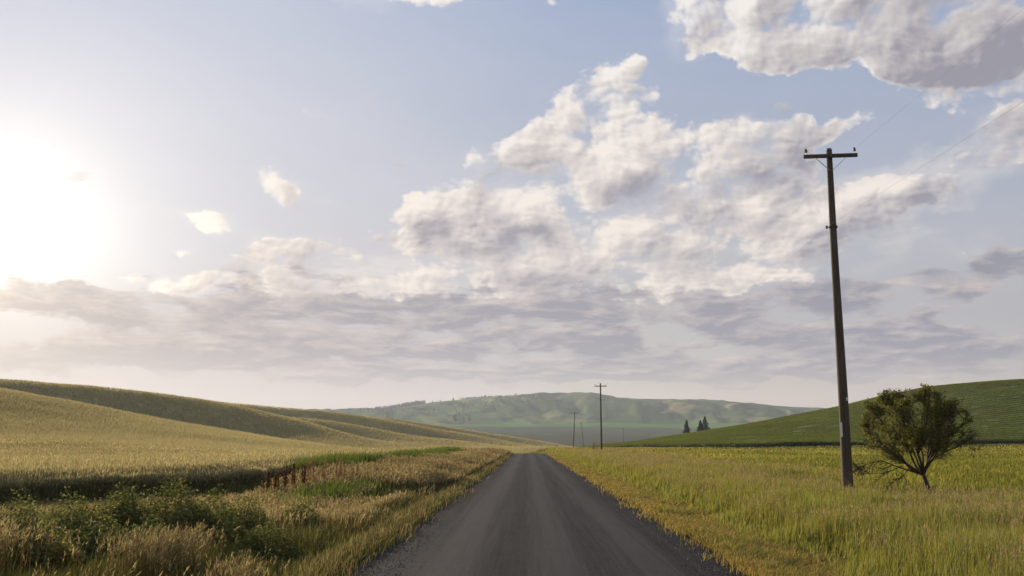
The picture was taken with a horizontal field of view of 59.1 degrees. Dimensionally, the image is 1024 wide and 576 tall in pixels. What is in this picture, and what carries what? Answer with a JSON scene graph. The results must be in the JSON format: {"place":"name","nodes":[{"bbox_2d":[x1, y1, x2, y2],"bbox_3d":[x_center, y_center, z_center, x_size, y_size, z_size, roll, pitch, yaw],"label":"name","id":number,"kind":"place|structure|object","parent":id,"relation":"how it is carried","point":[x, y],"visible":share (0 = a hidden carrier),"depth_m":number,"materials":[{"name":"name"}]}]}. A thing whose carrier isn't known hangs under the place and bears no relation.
{"place":"outdoors","nodes":[
{"label":"outdoors","id":0,"kind":"place"},
{"bbox_2d":[0,448,514,575],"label":"roadside grass","id":1,"kind":"structure","parent":0,"point":[432,482],"depth_m":17.17,"materials":[{"name":"plant"}]},
{"bbox_2d":[0,381,1021,575],"bbox_3d":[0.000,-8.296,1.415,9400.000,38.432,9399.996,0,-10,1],"label":"ground","id":2,"kind":"structure","parent":0,"point":[327,416],"depth_m":258.43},
{"bbox_2d":[0,486,73,554],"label":"leafy weed","id":3,"kind":"object","parent":2,"relation":"on","point":[26,522],"visible":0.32,"depth_m":13.82,"materials":[{"name":"green plant"}]},
{"bbox_2d":[0,511,95,573],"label":"leafy weed","id":4,"kind":"object","parent":2,"relation":"on","point":[49,546],"visible":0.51,"depth_m":12.55,"materials":[{"name":"green plant"}]},
{"bbox_2d":[41,535,74,574],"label":"leafy weed","id":5,"kind":"object","parent":2,"relation":"on","point":[55,557],"visible":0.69,"depth_m":12.05,"materials":[{"name":"green plant"}]},
{"bbox_2d":[8,486,112,545],"bbox_3d":[-7.650,3.928,15.287,1.943,1.122,1.563,0,-10,1],"label":"leafy weed","id":6,"kind":"object","parent":2,"relation":"on","point":[76,523],"visible":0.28,"depth_m":15.26,"materials":[{"name":"green plant"}]},
{"bbox_2d":[58,509,142,560],"bbox_3d":[-6.376,3.823,13.867,1.438,0.840,1.160,0,-10,1],"label":"leafy weed","id":7,"kind":"object","parent":2,"relation":"on","point":[83,539],"visible":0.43,"depth_m":13.84,"materials":[{"name":"green plant"}]},
{"bbox_2d":[64,475,159,538],"bbox_3d":[-7.256,4.054,16.482,1.943,1.261,1.556,0,-10,1],"label":"leafy weed","id":8,"kind":"object","parent":2,"relation":"on","point":[108,506],"visible":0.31,"depth_m":16.32,"materials":[{"name":"green plant"}]},
{"bbox_2d":[105,507,175,554],"bbox_3d":[-5.926,3.962,14.553,1.226,0.818,0.992,0,-10,1],"label":"leafy weed","id":9,"kind":"object","parent":2,"relation":"on","point":[153,525],"visible":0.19,"depth_m":14.60,"materials":[{"name":"green plant"}]},
{"bbox_2d":[110,459,224,537],"bbox_3d":[-6.460,3.980,16.887,2.239,1.544,1.811,0,-10,1],"label":"leafy weed","id":10,"kind":"object","parent":2,"relation":"on","point":[158,510],"visible":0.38,"depth_m":16.66,"materials":[{"name":"green plant"}]},
{"bbox_2d":[166,476,249,544],"bbox_3d":[-5.472,4.038,16.253,1.639,1.285,1.318,0,-10,1],"label":"leafy weed","id":11,"kind":"object","parent":2,"relation":"on","point":[230,521],"visible":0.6,"depth_m":16.08,"materials":[{"name":"green plant"}]},
{"bbox_2d":[0,425,477,507],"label":"wheat","id":12,"kind":"object","parent":2,"relation":"on","point":[49,471],"visible":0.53,"depth_m":33.08,"materials":[{"name":"yellow plant"}]},
{"bbox_2d":[215,492,274,532],"bbox_3d":[-5.448,4.569,18.182,1.536,0.884,1.242,0,-10,1],"label":"leafy weed","id":13,"kind":"object","parent":2,"relation":"on","point":[247,521],"visible":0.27,"depth_m":18.12,"materials":[{"name":"green plant"}]},
{"bbox_2d":[231,518,298,561],"bbox_3d":[-4.101,4.178,14.986,1.237,0.717,0.993,0,-10,1],"label":"leafy weed","id":14,"kind":"object","parent":2,"relation":"on","point":[270,545],"visible":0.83,"depth_m":14.87,"materials":[{"name":"green plant"}]},
{"bbox_2d":[263,471,274,492],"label":"dock plant","id":15,"kind":"object","parent":2,"relation":"on","point":[268,480],"visible":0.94,"depth_m":28.98,"materials":[{"name":"brown plant"}]},
{"bbox_2d":[271,471,280,489],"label":"dock plant","id":16,"kind":"object","parent":2,"relation":"on","point":[276,482],"visible":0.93,"depth_m":29.75,"materials":[{"name":"brown plant"}]},
{"bbox_2d":[0,378,572,456],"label":"hillside wheat","id":17,"kind":"object","parent":2,"relation":"on","point":[108,424],"visible":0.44,"depth_m":167.26,"materials":[{"name":"yellow plant"}]},
{"bbox_2d":[281,466,291,493],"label":"dock plant","id":18,"kind":"object","parent":2,"relation":"on","point":[285,478],"visible":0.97,"depth_m":29.44,"materials":[{"name":"brown plant"}]},
{"bbox_2d":[290,462,297,490],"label":"dock plant","id":19,"kind":"object","parent":2,"relation":"on","point":[293,477],"visible":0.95,"depth_m":30.44,"materials":[{"name":"brown plant"}]},
{"bbox_2d":[273,499,325,530],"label":"leafy weed","id":20,"kind":"object","parent":2,"relation":"on","point":[302,512],"visible":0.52,"depth_m":19.64,"materials":[{"name":"green plant"}]},
{"bbox_2d":[298,463,307,486],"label":"dock plant","id":21,"kind":"object","parent":2,"relation":"on","point":[303,479],"visible":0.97,"depth_m":30.96,"materials":[{"name":"brown plant"}]},
{"bbox_2d":[306,457,315,484],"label":"dock plant","id":22,"kind":"object","parent":2,"relation":"on","point":[310,469],"visible":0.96,"depth_m":31.98,"materials":[{"name":"brown plant"}]},
{"bbox_2d":[320,460,326,478],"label":"dock plant","id":23,"kind":"object","parent":2,"relation":"on","point":[323,470],"visible":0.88,"depth_m":32.38,"materials":[{"name":"brown plant"}]},
{"bbox_2d":[335,457,342,479],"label":"dock plant","id":24,"kind":"object","parent":2,"relation":"on","point":[340,468],"visible":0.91,"depth_m":33.03,"materials":[{"name":"brown plant"}]},
{"bbox_2d":[343,465,358,478],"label":"dock plant","id":25,"kind":"object","parent":2,"relation":"on","point":[352,472],"visible":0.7,"depth_m":33.43,"materials":[{"name":"brown plant"}]},
{"bbox_2d":[256,445,465,508],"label":"rank green grass","id":26,"kind":"structure","parent":2,"relation":"on","point":[351,457],"depth_m":37.53,"materials":[{"name":"green plant"}]},
{"bbox_2d":[570,412,574,447],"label":"utility pole","id":27,"kind":"object","parent":2,"relation":"on","point":[574,427],"visible":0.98,"depth_m":292.21,"materials":[{"name":"brown wood"}]},
{"bbox_2d":[594,383,606,448],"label":"utility pole","id":28,"kind":"object","parent":2,"relation":"on","point":[600,386],"visible":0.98,"depth_m":153.13,"materials":[{"name":"brown wood"}]},
{"bbox_2d":[517,443,1023,495],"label":"meadow grass","id":29,"kind":"structure","parent":2,"relation":"on","point":[981,470],"depth_m":71.64,"materials":[{"name":"plant"}]},
{"bbox_2d":[803,147,857,489],"bbox_3d":[12.151,1.269,33.542,2.022,13.422,0.434,-1,-10,3],"label":"utility pole","id":30,"kind":"object","parent":2,"relation":"on","point":[845,436],"visible":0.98,"depth_m":33.41,"materials":[{"name":"brown wood"}]},
{"bbox_2d":[608,12,1018,390],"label":"overhead wire","id":31,"kind":"object","parent":30,"relation":"attached to","point":[871,134],"visible":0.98,"depth_m":30.33,"materials":[{"name":"black metal"}]},
{"bbox_2d":[611,102,1021,397],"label":"overhead wire","id":32,"kind":"object","parent":30,"relation":"attached to","point":[854,209],"visible":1,"depth_m":29.32,"materials":[{"name":"black metal"}]},
{"bbox_2d":[843,383,986,493],"bbox_3d":[12.821,5.039,28.909,4.202,3.989,3.300,0,-10,1],"label":"tree","id":33,"kind":"object","parent":2,"relation":"on","point":[949,410],"visible":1,"depth_m":28.57,"materials":[{"name":"green plant"}]},
{"bbox_2d":[0,0,1023,409],"label":"sky","id":34,"kind":"structure","parent":0,"point":[300,204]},
{"bbox_2d":[340,453,748,575],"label":"road","id":35,"kind":"structure","parent":0,"point":[538,514],"depth_m":17.12,"materials":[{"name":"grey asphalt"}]},
{"bbox_2d":[307,392,824,446],"bbox_3d":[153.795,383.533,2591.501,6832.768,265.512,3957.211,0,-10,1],"label":"distant hills","id":36,"kind":"structure","parent":0,"point":[549,417],"depth_m":2657.30,"materials":[{"name":"green plant"}]},
{"bbox_2d":[356,393,560,415],"bbox_3d":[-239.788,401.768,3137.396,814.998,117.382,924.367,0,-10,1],"label":"wood","id":37,"kind":"object","parent":36,"relation":"on","point":[384,408],"visible":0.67,"depth_m":3112.48,"materials":[{"name":"green plant"}]},
{"bbox_2d":[545,452,874,575],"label":"mown verge grass","id":38,"kind":"structure","parent":0,"point":[745,554],"depth_m":16.85,"materials":[{"name":"plant"}]},
{"bbox_2d":[555,448,1023,575],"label":"tall grass","id":39,"kind":"structure","parent":0,"point":[906,532],"depth_m":18.16,"materials":[{"name":"plant"}]},
{"bbox_2d":[619,380,1023,447],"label":"green hill","id":40,"kind":"structure","parent":0,"point":[919,409],"depth_m":298.71,"materials":[{"name":"green plant"}]},
{"bbox_2d":[682,419,689,432],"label":"conifer","id":41,"kind":"object","parent":40,"relation":"on","point":[686,428],"visible":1,"depth_m":445.16,"materials":[{"name":"green plant"}]},
{"bbox_2d":[697,420,703,430],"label":"conifer","id":42,"kind":"object","parent":40,"relation":"on","point":[700,427],"visible":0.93,"depth_m":447.83,"materials":[{"name":"green plant"}]},
{"bbox_2d":[702,416,709,429],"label":"conifer","id":43,"kind":"object","parent":40,"relation":"on","point":[705,423],"visible":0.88,"depth_m":450.90,"materials":[{"name":"green plant"}]},
{"bbox_2d":[580,379,1023,447],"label":"hill crop","id":44,"kind":"object","parent":40,"relation":"on","point":[708,436],"visible":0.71,"depth_m":313.58,"materials":[{"name":"green plant"}]}
]}

